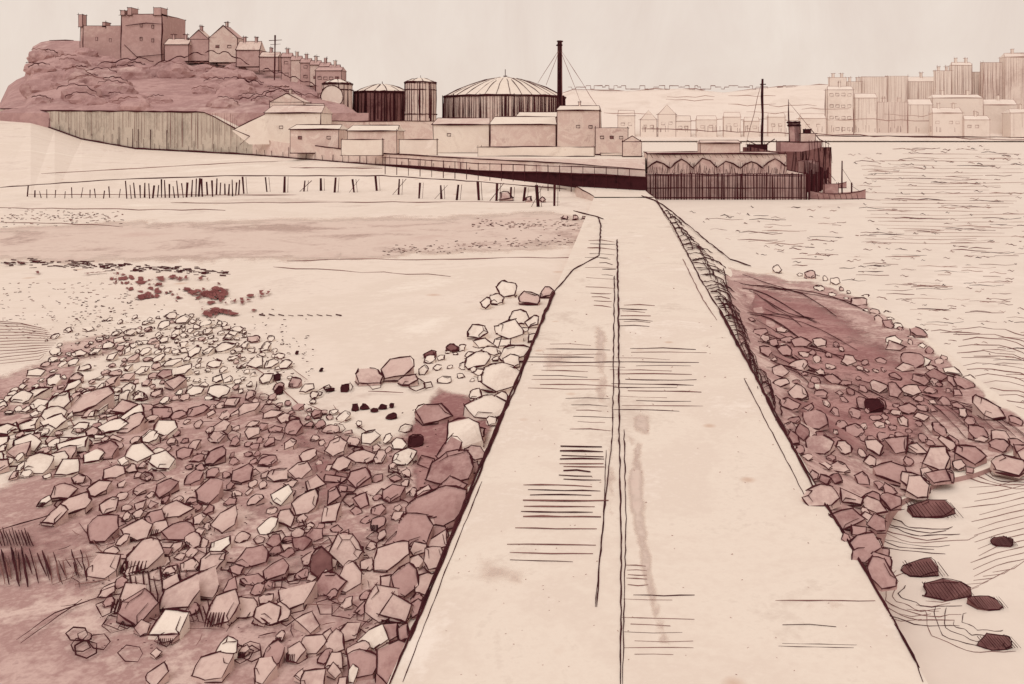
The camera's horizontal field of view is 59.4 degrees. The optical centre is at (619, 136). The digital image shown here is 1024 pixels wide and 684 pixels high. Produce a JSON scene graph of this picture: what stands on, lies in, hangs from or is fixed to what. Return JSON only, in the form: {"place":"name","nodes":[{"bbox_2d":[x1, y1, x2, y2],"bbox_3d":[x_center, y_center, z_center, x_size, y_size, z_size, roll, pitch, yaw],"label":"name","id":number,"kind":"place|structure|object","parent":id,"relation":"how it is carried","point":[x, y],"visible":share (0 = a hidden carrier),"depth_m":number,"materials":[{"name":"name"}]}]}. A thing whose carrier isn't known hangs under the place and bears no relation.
{"place":"outdoors","nodes":[
{"label":"outdoors","id":0,"kind":"place"},
{"bbox_2d":[0,40,368,127],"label":"hill","id":1,"kind":"structure","parent":0,"point":[180,94],"depth_m":272.31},
{"bbox_2d":[77,6,185,64],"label":"castle","id":2,"kind":"structure","parent":1,"relation":"on","point":[134,34],"depth_m":333.00,"materials":[{"name":"stone"}]},
{"bbox_2d":[19,47,320,110],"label":"trees","id":3,"kind":"object","parent":1,"relation":"on","point":[229,85],"visible":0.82,"depth_m":288.41,"materials":[{"name":"pink plant"}]},
{"bbox_2d":[163,33,191,61],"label":"stone house","id":4,"kind":"structure","parent":1,"relation":"on","point":[174,46],"depth_m":330.00,"materials":[{"name":"pink stone"}]},
{"bbox_2d":[186,26,209,62],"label":"stone house","id":5,"kind":"structure","parent":1,"relation":"on","point":[198,38],"depth_m":332.00,"materials":[{"name":"stone"}]},
{"bbox_2d":[208,21,242,64],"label":"stone house","id":6,"kind":"structure","parent":1,"relation":"on","point":[226,37],"depth_m":330.00,"materials":[{"name":"beige stone"}]},
{"bbox_2d":[234,36,266,67],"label":"stone house","id":7,"kind":"structure","parent":1,"relation":"on","point":[248,52],"depth_m":325.00,"materials":[{"name":"pink stone"}]},
{"bbox_2d":[258,46,280,72],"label":"stone house","id":8,"kind":"structure","parent":1,"relation":"on","point":[266,59],"depth_m":320.00,"materials":[{"name":"stone"}]},
{"bbox_2d":[269,35,276,79],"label":"telegraph pole","id":9,"kind":"object","parent":1,"relation":"on","point":[274,40],"visible":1,"depth_m":261.94,"materials":[{"name":"wood"}]},
{"bbox_2d":[280,48,293,80],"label":"terraced house","id":10,"kind":"structure","parent":1,"relation":"on","point":[286,63],"depth_m":318.00,"materials":[{"name":"stone"}]},
{"bbox_2d":[290,51,302,81],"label":"terraced house","id":11,"kind":"structure","parent":1,"relation":"on","point":[295,64],"depth_m":315.00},
{"bbox_2d":[299,54,311,86],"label":"terraced house","id":12,"kind":"structure","parent":1,"relation":"on","point":[304,69],"depth_m":312.00,"materials":[{"name":"stone"}]},
{"bbox_2d":[309,55,321,85],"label":"terraced house","id":13,"kind":"structure","parent":1,"relation":"on","point":[314,63],"depth_m":309.00,"materials":[{"name":"stone"}]},
{"bbox_2d":[318,57,331,66],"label":"terraced house","id":14,"kind":"structure","parent":1,"relation":"on","point":[325,63],"depth_m":306.66,"materials":[{"name":"stone"}]},
{"bbox_2d":[314,67,346,94],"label":"stone house","id":15,"kind":"structure","parent":1,"relation":"on","point":[323,74],"depth_m":300.00,"materials":[{"name":"pink stone"}]},
{"bbox_2d":[320,85,342,103],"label":"dome","id":16,"kind":"object","parent":1,"relation":"on","point":[332,93],"visible":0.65,"depth_m":281.52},
{"bbox_2d":[329,60,340,66],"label":"terraced house","id":17,"kind":"structure","parent":1,"relation":"on","point":[335,64],"depth_m":303.68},
{"bbox_2d":[0,212,583,262],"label":"wet sand","id":18,"kind":"structure","parent":0,"point":[356,238],"depth_m":74.55,"materials":[{"name":"beige sand"}]},
{"bbox_2d":[0,196,619,628],"bbox_3d":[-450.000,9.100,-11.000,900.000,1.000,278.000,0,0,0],"label":"beach","id":19,"kind":"structure","parent":0,"point":[380,320],"depth_m":46.73,"materials":[{"name":"beige sand"}]},
{"bbox_2d":[5,261,269,316],"bbox_3d":[-29.062,8.511,53.309,31.458,0.116,6.362,0,0,38],"label":"seaweed","id":20,"kind":"object","parent":19,"relation":"on","point":[213,292],"visible":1,"depth_m":48.33,"materials":[{"name":"brown plant"}]},
{"bbox_2d":[0,388,487,683],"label":"shingle bed","id":21,"kind":"object","parent":19,"relation":"on","point":[45,654],"visible":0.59,"depth_m":16.63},
{"bbox_2d":[0,336,490,600],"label":"wet shingle","id":22,"kind":"object","parent":19,"relation":"on","point":[454,405],"visible":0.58,"depth_m":20.99,"materials":[{"name":"stone"}]},
{"bbox_2d":[0,175,562,206],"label":"groyne fence","id":23,"kind":"object","parent":19,"relation":"on","point":[399,185],"visible":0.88,"depth_m":125.12,"materials":[{"name":"brown wood"}]},
{"bbox_2d":[0,201,580,663],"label":"tide lines","id":24,"kind":"object","parent":19,"relation":"on","point":[46,347],"visible":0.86,"depth_m":22.49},
{"bbox_2d":[0,191,585,683],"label":"shore rocks","id":25,"kind":"object","parent":19,"relation":"on","point":[426,523],"visible":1,"depth_m":21.32,"materials":[{"name":"brown stone"}]},
{"bbox_2d":[0,121,635,197],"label":"beach slope","id":26,"kind":"structure","parent":0,"point":[32,154],"depth_m":153.64,"materials":[{"name":"beige sand"}]},
{"bbox_2d":[340,138,384,156],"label":"wall","id":27,"kind":"structure","parent":26,"relation":"on","point":[362,147],"depth_m":158.00,"materials":[{"name":"stone"}]},
{"bbox_2d":[213,115,644,168],"bbox_3d":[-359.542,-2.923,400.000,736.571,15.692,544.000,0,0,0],"label":"headland","id":28,"kind":"structure","parent":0,"point":[626,162],"depth_m":135.51,"materials":[{"name":"stone"}]},
{"bbox_2d":[269,89,310,107],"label":"brick house","id":29,"kind":"structure","parent":28,"relation":"on","point":[289,98],"depth_m":225.00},
{"bbox_2d":[263,105,332,142],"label":"warehouse","id":30,"kind":"structure","parent":28,"relation":"on","point":[281,120],"depth_m":205.00,"materials":[{"name":"stone"}]},
{"bbox_2d":[305,103,324,104],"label":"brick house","id":31,"kind":"structure","parent":28,"relation":"on","point":[314,104],"depth_m":223.31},
{"bbox_2d":[288,124,347,153],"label":"shed","id":32,"kind":"structure","parent":28,"relation":"on","point":[305,138],"depth_m":178.00,"materials":[{"name":"beige paint"}]},
{"bbox_2d":[0,108,644,197],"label":"sea wall","id":33,"kind":"structure","parent":28,"relation":"on","point":[197,131],"depth_m":205.83,"materials":[{"name":"beige concrete"}]},
{"bbox_2d":[321,77,352,108],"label":"storage tank","id":34,"kind":"object","parent":28,"relation":"on","point":[345,87],"visible":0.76,"depth_m":284.93,"materials":[{"name":"metal"}]},
{"bbox_2d":[346,125,404,153],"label":"shed","id":35,"kind":"structure","parent":28,"relation":"on","point":[390,134],"depth_m":172.00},
{"bbox_2d":[353,82,403,120],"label":"gasholder","id":36,"kind":"object","parent":28,"relation":"on","point":[381,102],"visible":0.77,"depth_m":311.18,"materials":[{"name":"metal"}]},
{"bbox_2d":[332,120,433,138],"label":"warehouse","id":37,"kind":"structure","parent":28,"relation":"on","point":[418,129],"depth_m":215.00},
{"bbox_2d":[397,139,438,154],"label":"building","id":38,"kind":"structure","parent":28,"relation":"on","point":[420,146],"depth_m":158.00,"materials":[{"name":"stone"}]},
{"bbox_2d":[404,75,437,120],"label":"storage tank","id":39,"kind":"object","parent":28,"relation":"on","point":[420,98],"visible":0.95,"depth_m":290.68,"materials":[{"name":"metal"}]},
{"bbox_2d":[431,117,491,152],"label":"warehouse","id":40,"kind":"structure","parent":28,"relation":"on","point":[461,135],"depth_m":180.00,"materials":[{"name":"stone"}]},
{"bbox_2d":[442,69,566,119],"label":"gasholder","id":41,"kind":"object","parent":28,"relation":"on","point":[492,98],"visible":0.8,"depth_m":304.10,"materials":[{"name":"metal"}]},
{"bbox_2d":[489,116,556,145],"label":"warehouse","id":42,"kind":"structure","parent":28,"relation":"on","point":[523,130],"depth_m":176.00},
{"bbox_2d":[478,145,594,156],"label":"shed","id":43,"kind":"structure","parent":28,"relation":"on","point":[548,151],"depth_m":150.00,"materials":[{"name":"stone"}]},
{"bbox_2d":[516,112,556,118],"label":"roof","id":44,"kind":"structure","parent":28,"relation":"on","point":[552,114],"depth_m":202.47,"materials":[{"name":"stone"}]},
{"bbox_2d":[539,40,595,107],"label":"factory chimney","id":45,"kind":"object","parent":28,"relation":"on","point":[559,45],"visible":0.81,"depth_m":229.29,"materials":[{"name":"brown metal"}]},
{"bbox_2d":[556,101,601,146],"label":"office building","id":46,"kind":"structure","parent":28,"relation":"on","point":[577,124],"depth_m":172.00,"materials":[{"name":"beige paint"}]},
{"bbox_2d":[600,153,621,155],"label":"wall","id":47,"kind":"structure","parent":28,"relation":"on","point":[611,154],"depth_m":158.00,"materials":[{"name":"stone"}]},
{"bbox_2d":[595,126,627,154],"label":"shed","id":48,"kind":"structure","parent":28,"relation":"on","point":[608,139],"depth_m":165.00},
{"bbox_2d":[622,136,642,156],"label":"shed","id":49,"kind":"structure","parent":28,"relation":"on","point":[631,146],"depth_m":150.00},
{"bbox_2d":[0,0,1023,118],"label":"sky","id":50,"kind":"structure","parent":0,"point":[453,44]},
{"bbox_2d":[562,84,1023,140],"bbox_3d":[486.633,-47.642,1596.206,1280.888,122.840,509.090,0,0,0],"label":"shore","id":51,"kind":"structure","parent":0,"point":[692,103],"depth_m":1668.16,"materials":[{"name":"stone"}]},
{"bbox_2d":[618,110,634,136],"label":"town house","id":52,"kind":"structure","parent":51,"relation":"on","point":[626,120],"depth_m":1390.00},
{"bbox_2d":[640,110,656,136],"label":"town house","id":53,"kind":"structure","parent":51,"relation":"on","point":[648,119],"depth_m":1390.00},
{"bbox_2d":[656,105,676,141],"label":"town house","id":54,"kind":"structure","parent":51,"relation":"on","point":[667,116],"depth_m":1390.00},
{"bbox_2d":[676,116,690,136],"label":"town house","id":55,"kind":"structure","parent":51,"relation":"on","point":[683,122],"depth_m":1390.00,"materials":[{"name":"beige paint"}]},
{"bbox_2d":[696,116,716,136],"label":"town house","id":56,"kind":"structure","parent":51,"relation":"on","point":[706,123],"depth_m":1390.00,"materials":[{"name":"beige paint"}]},
{"bbox_2d":[723,112,740,136],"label":"town house","id":57,"kind":"structure","parent":51,"relation":"on","point":[733,119],"depth_m":1390.00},
{"bbox_2d":[743,117,758,136],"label":"town house","id":58,"kind":"structure","parent":51,"relation":"on","point":[754,124],"depth_m":1390.00,"materials":[{"name":"beige paint"}]},
{"bbox_2d":[767,113,784,136],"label":"town house","id":59,"kind":"structure","parent":51,"relation":"on","point":[775,122],"depth_m":1390.00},
{"bbox_2d":[796,114,827,134],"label":"town house","id":60,"kind":"structure","parent":51,"relation":"on","point":[816,123],"depth_m":1390.00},
{"bbox_2d":[828,73,846,85],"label":"tenement block","id":61,"kind":"structure","parent":51,"relation":"on","point":[833,80],"depth_m":1550.00,"materials":[{"name":"beige"}]},
{"bbox_2d":[825,81,853,133],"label":"tenement block","id":62,"kind":"structure","parent":51,"relation":"on","point":[839,111],"depth_m":1410.00,"materials":[{"name":"beige"}]},
{"bbox_2d":[847,76,862,95],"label":"tenement block","id":63,"kind":"structure","parent":51,"relation":"on","point":[856,85],"depth_m":1560.00,"materials":[{"name":"beige"}]},
{"bbox_2d":[853,93,876,132],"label":"tenement block","id":64,"kind":"structure","parent":51,"relation":"on","point":[865,107],"depth_m":1420.00,"materials":[{"name":"beige"}]},
{"bbox_2d":[859,75,887,101],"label":"tenement block","id":65,"kind":"structure","parent":51,"relation":"on","point":[878,86],"depth_m":1565.00,"materials":[{"name":"beige"}]},
{"bbox_2d":[877,98,907,132],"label":"tenement block","id":66,"kind":"structure","parent":51,"relation":"on","point":[886,110],"depth_m":1422.00,"materials":[{"name":"beige"}]},
{"bbox_2d":[885,76,907,101],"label":"tenement block","id":67,"kind":"structure","parent":51,"relation":"on","point":[897,86],"depth_m":1570.00,"materials":[{"name":"beige"}]},
{"bbox_2d":[907,99,932,132],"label":"tenement block","id":68,"kind":"structure","parent":51,"relation":"on","point":[917,108],"depth_m":1425.00,"materials":[{"name":"beige"}]},
{"bbox_2d":[908,71,933,98],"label":"tenement block","id":69,"kind":"structure","parent":51,"relation":"on","point":[920,87],"depth_m":1580.00,"materials":[{"name":"beige"}]},
{"bbox_2d":[933,66,951,93],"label":"tenement block","id":70,"kind":"structure","parent":51,"relation":"on","point":[942,79],"depth_m":1520.00,"materials":[{"name":"beige"}]},
{"bbox_2d":[929,102,962,137],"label":"tenement block","id":71,"kind":"structure","parent":51,"relation":"on","point":[945,121],"depth_m":1380.00,"materials":[{"name":"beige"}]},
{"bbox_2d":[927,89,983,114],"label":"tenement block","id":72,"kind":"structure","parent":51,"relation":"on","point":[967,103],"depth_m":1430.00,"materials":[{"name":"beige"}]},
{"bbox_2d":[949,58,971,93],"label":"tenement block","id":73,"kind":"structure","parent":51,"relation":"on","point":[961,77],"depth_m":1530.00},
{"bbox_2d":[972,72,979,94],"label":"tenement block","id":74,"kind":"structure","parent":51,"relation":"on","point":[975,82],"depth_m":1540.00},
{"bbox_2d":[963,109,989,138],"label":"tenement block","id":75,"kind":"structure","parent":51,"relation":"on","point":[975,124],"depth_m":1375.00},
{"bbox_2d":[979,61,1001,98],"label":"tenement block","id":76,"kind":"structure","parent":51,"relation":"on","point":[990,80],"depth_m":1510.00,"materials":[{"name":"beige"}]},
{"bbox_2d":[983,94,1016,141],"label":"tenement block","id":77,"kind":"structure","parent":51,"relation":"on","point":[994,109],"depth_m":1434.00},
{"bbox_2d":[999,49,1023,108],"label":"tenement block","id":78,"kind":"structure","parent":51,"relation":"on","point":[1012,74],"depth_m":1500.00,"materials":[{"name":"beige"}]},
{"bbox_2d":[1001,103,1023,136],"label":"tenement block","id":79,"kind":"structure","parent":51,"relation":"on","point":[1012,122],"depth_m":1382.00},
{"bbox_2d":[642,141,1023,683],"bbox_3d":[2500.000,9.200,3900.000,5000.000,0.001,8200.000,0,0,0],"label":"sea water","id":80,"kind":"structure","parent":0,"point":[939,661],"depth_m":59.46,"materials":[{"name":"beige liquid"}]},
{"bbox_2d":[645,169,809,199],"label":"timber wharf","id":81,"kind":"structure","parent":80,"relation":"in","point":[791,185],"depth_m":129.10,"materials":[{"name":"wood"}]},
{"bbox_2d":[644,151,787,173],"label":"wharf shed","id":82,"kind":"structure","parent":81,"relation":"on","point":[688,162],"depth_m":131.30,"materials":[{"name":"beige wood"}]},
{"bbox_2d":[696,140,741,152],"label":"signal cabin","id":83,"kind":"object","parent":82,"relation":"on","point":[718,146],"visible":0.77,"depth_m":140.00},
{"bbox_2d":[743,79,831,182],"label":"steamship","id":84,"kind":"object","parent":80,"relation":"on","point":[799,145],"visible":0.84,"depth_m":160.27,"materials":[{"name":"brown metal"}]},
{"bbox_2d":[798,159,826,191],"bbox_3d":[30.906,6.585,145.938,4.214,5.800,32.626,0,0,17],"label":"mooring dolphin","id":85,"kind":"object","parent":80,"relation":"in","point":[815,171],"visible":0.64,"depth_m":145.36},
{"bbox_2d":[810,161,865,199],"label":"fishing boat","id":86,"kind":"object","parent":80,"relation":"on","point":[830,190],"visible":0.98,"depth_m":129.47,"materials":[{"name":"pink wood"}]},
{"bbox_2d":[690,145,1023,652],"bbox_3d":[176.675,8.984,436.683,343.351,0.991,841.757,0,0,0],"label":"water ripples","id":87,"kind":"object","parent":80,"relation":"on","point":[899,178],"visible":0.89,"depth_m":67.53},
{"bbox_2d":[900,557,947,577],"bbox_3d":[6.385,9.110,18.701,0.901,0.235,0.584,0,0,0],"label":"sea rock","id":88,"kind":"object","parent":80,"relation":"on","point":[924,567],"visible":1,"depth_m":18.69,"materials":[{"name":"brown stone"}]},
{"bbox_2d":[905,499,961,517],"bbox_3d":[7.609,9.085,21.619,1.240,0.299,0.757,0,0,0],"label":"sea rock","id":89,"kind":"object","parent":80,"relation":"on","point":[930,508],"visible":1,"depth_m":21.60,"materials":[{"name":"brown stone"}]},
{"bbox_2d":[922,578,972,600],"bbox_3d":[6.543,9.106,17.808,1.016,0.245,0.628,0,0,0],"label":"sea rock","id":90,"kind":"object","parent":80,"relation":"on","point":[943,589],"visible":0.98,"depth_m":17.78,"materials":[{"name":"brown stone"}]},
{"bbox_2d":[966,595,1007,610],"bbox_3d":[7.169,9.128,17.347,0.712,0.186,0.456,0,0,0],"label":"sea rock","id":91,"kind":"object","parent":80,"relation":"on","point":[984,602],"visible":1,"depth_m":17.34,"materials":[{"name":"brown stone"}]},
{"bbox_2d":[977,633,1020,650],"bbox_3d":[6.795,9.134,16.024,0.743,0.171,0.430,0,0,0],"label":"sea rock","id":92,"kind":"object","parent":80,"relation":"on","point":[993,642],"visible":1,"depth_m":16.01,"materials":[{"name":"brown stone"}]},
{"bbox_2d":[990,536,1017,547],"bbox_3d":[8.622,9.132,19.988,0.551,0.175,0.387,0,0,0],"label":"sea rock","id":93,"kind":"object","parent":80,"relation":"in","point":[1002,541],"visible":1,"depth_m":19.97,"materials":[{"name":"brown stone"}]},
{"bbox_2d":[657,199,1023,567],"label":"rock bank","id":94,"kind":"object","parent":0,"point":[988,392],"visible":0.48,"depth_m":49.35,"materials":[{"name":"stone"}]},
{"bbox_2d":[659,202,1023,441],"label":"bank stonework","id":95,"kind":"object","parent":94,"relation":"on","point":[700,248],"visible":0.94,"depth_m":43.17,"materials":[{"name":"brown stone"}]},
{"bbox_2d":[726,269,1023,538],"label":"wet bank","id":96,"kind":"structure","parent":94,"relation":"on","point":[864,334],"depth_m":34.32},
{"bbox_2d":[748,264,1023,591],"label":"bank rocks","id":97,"kind":"object","parent":94,"relation":"on","point":[871,552],"visible":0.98,"depth_m":25.69,"materials":[{"name":"brown stone"}]},
{"label":"ground","id":98,"kind":"structure","parent":0,"visible":0},
{"bbox_2d":[575,186,653,200],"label":"quay ramp","id":99,"kind":"structure","parent":98,"relation":"on","point":[589,193],"depth_m":122.01,"materials":[{"name":"beige concrete"}]},
{"bbox_2d":[382,157,646,197],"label":"harbour wall","id":100,"kind":"structure","parent":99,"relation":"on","point":[595,180],"depth_m":126.50,"materials":[{"name":"brown stone"}]},
{"bbox_2d":[388,195,927,683],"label":"concrete jetty","id":101,"kind":"object","parent":98,"relation":"on","point":[756,575],"visible":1,"depth_m":18.19,"materials":[{"name":"concrete"}]},
{"bbox_2d":[489,330,665,640],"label":"damp stains","id":102,"kind":"object","parent":101,"relation":"on","point":[635,485],"visible":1,"depth_m":19.86,"materials":[{"name":"beige concrete"}]}
]}

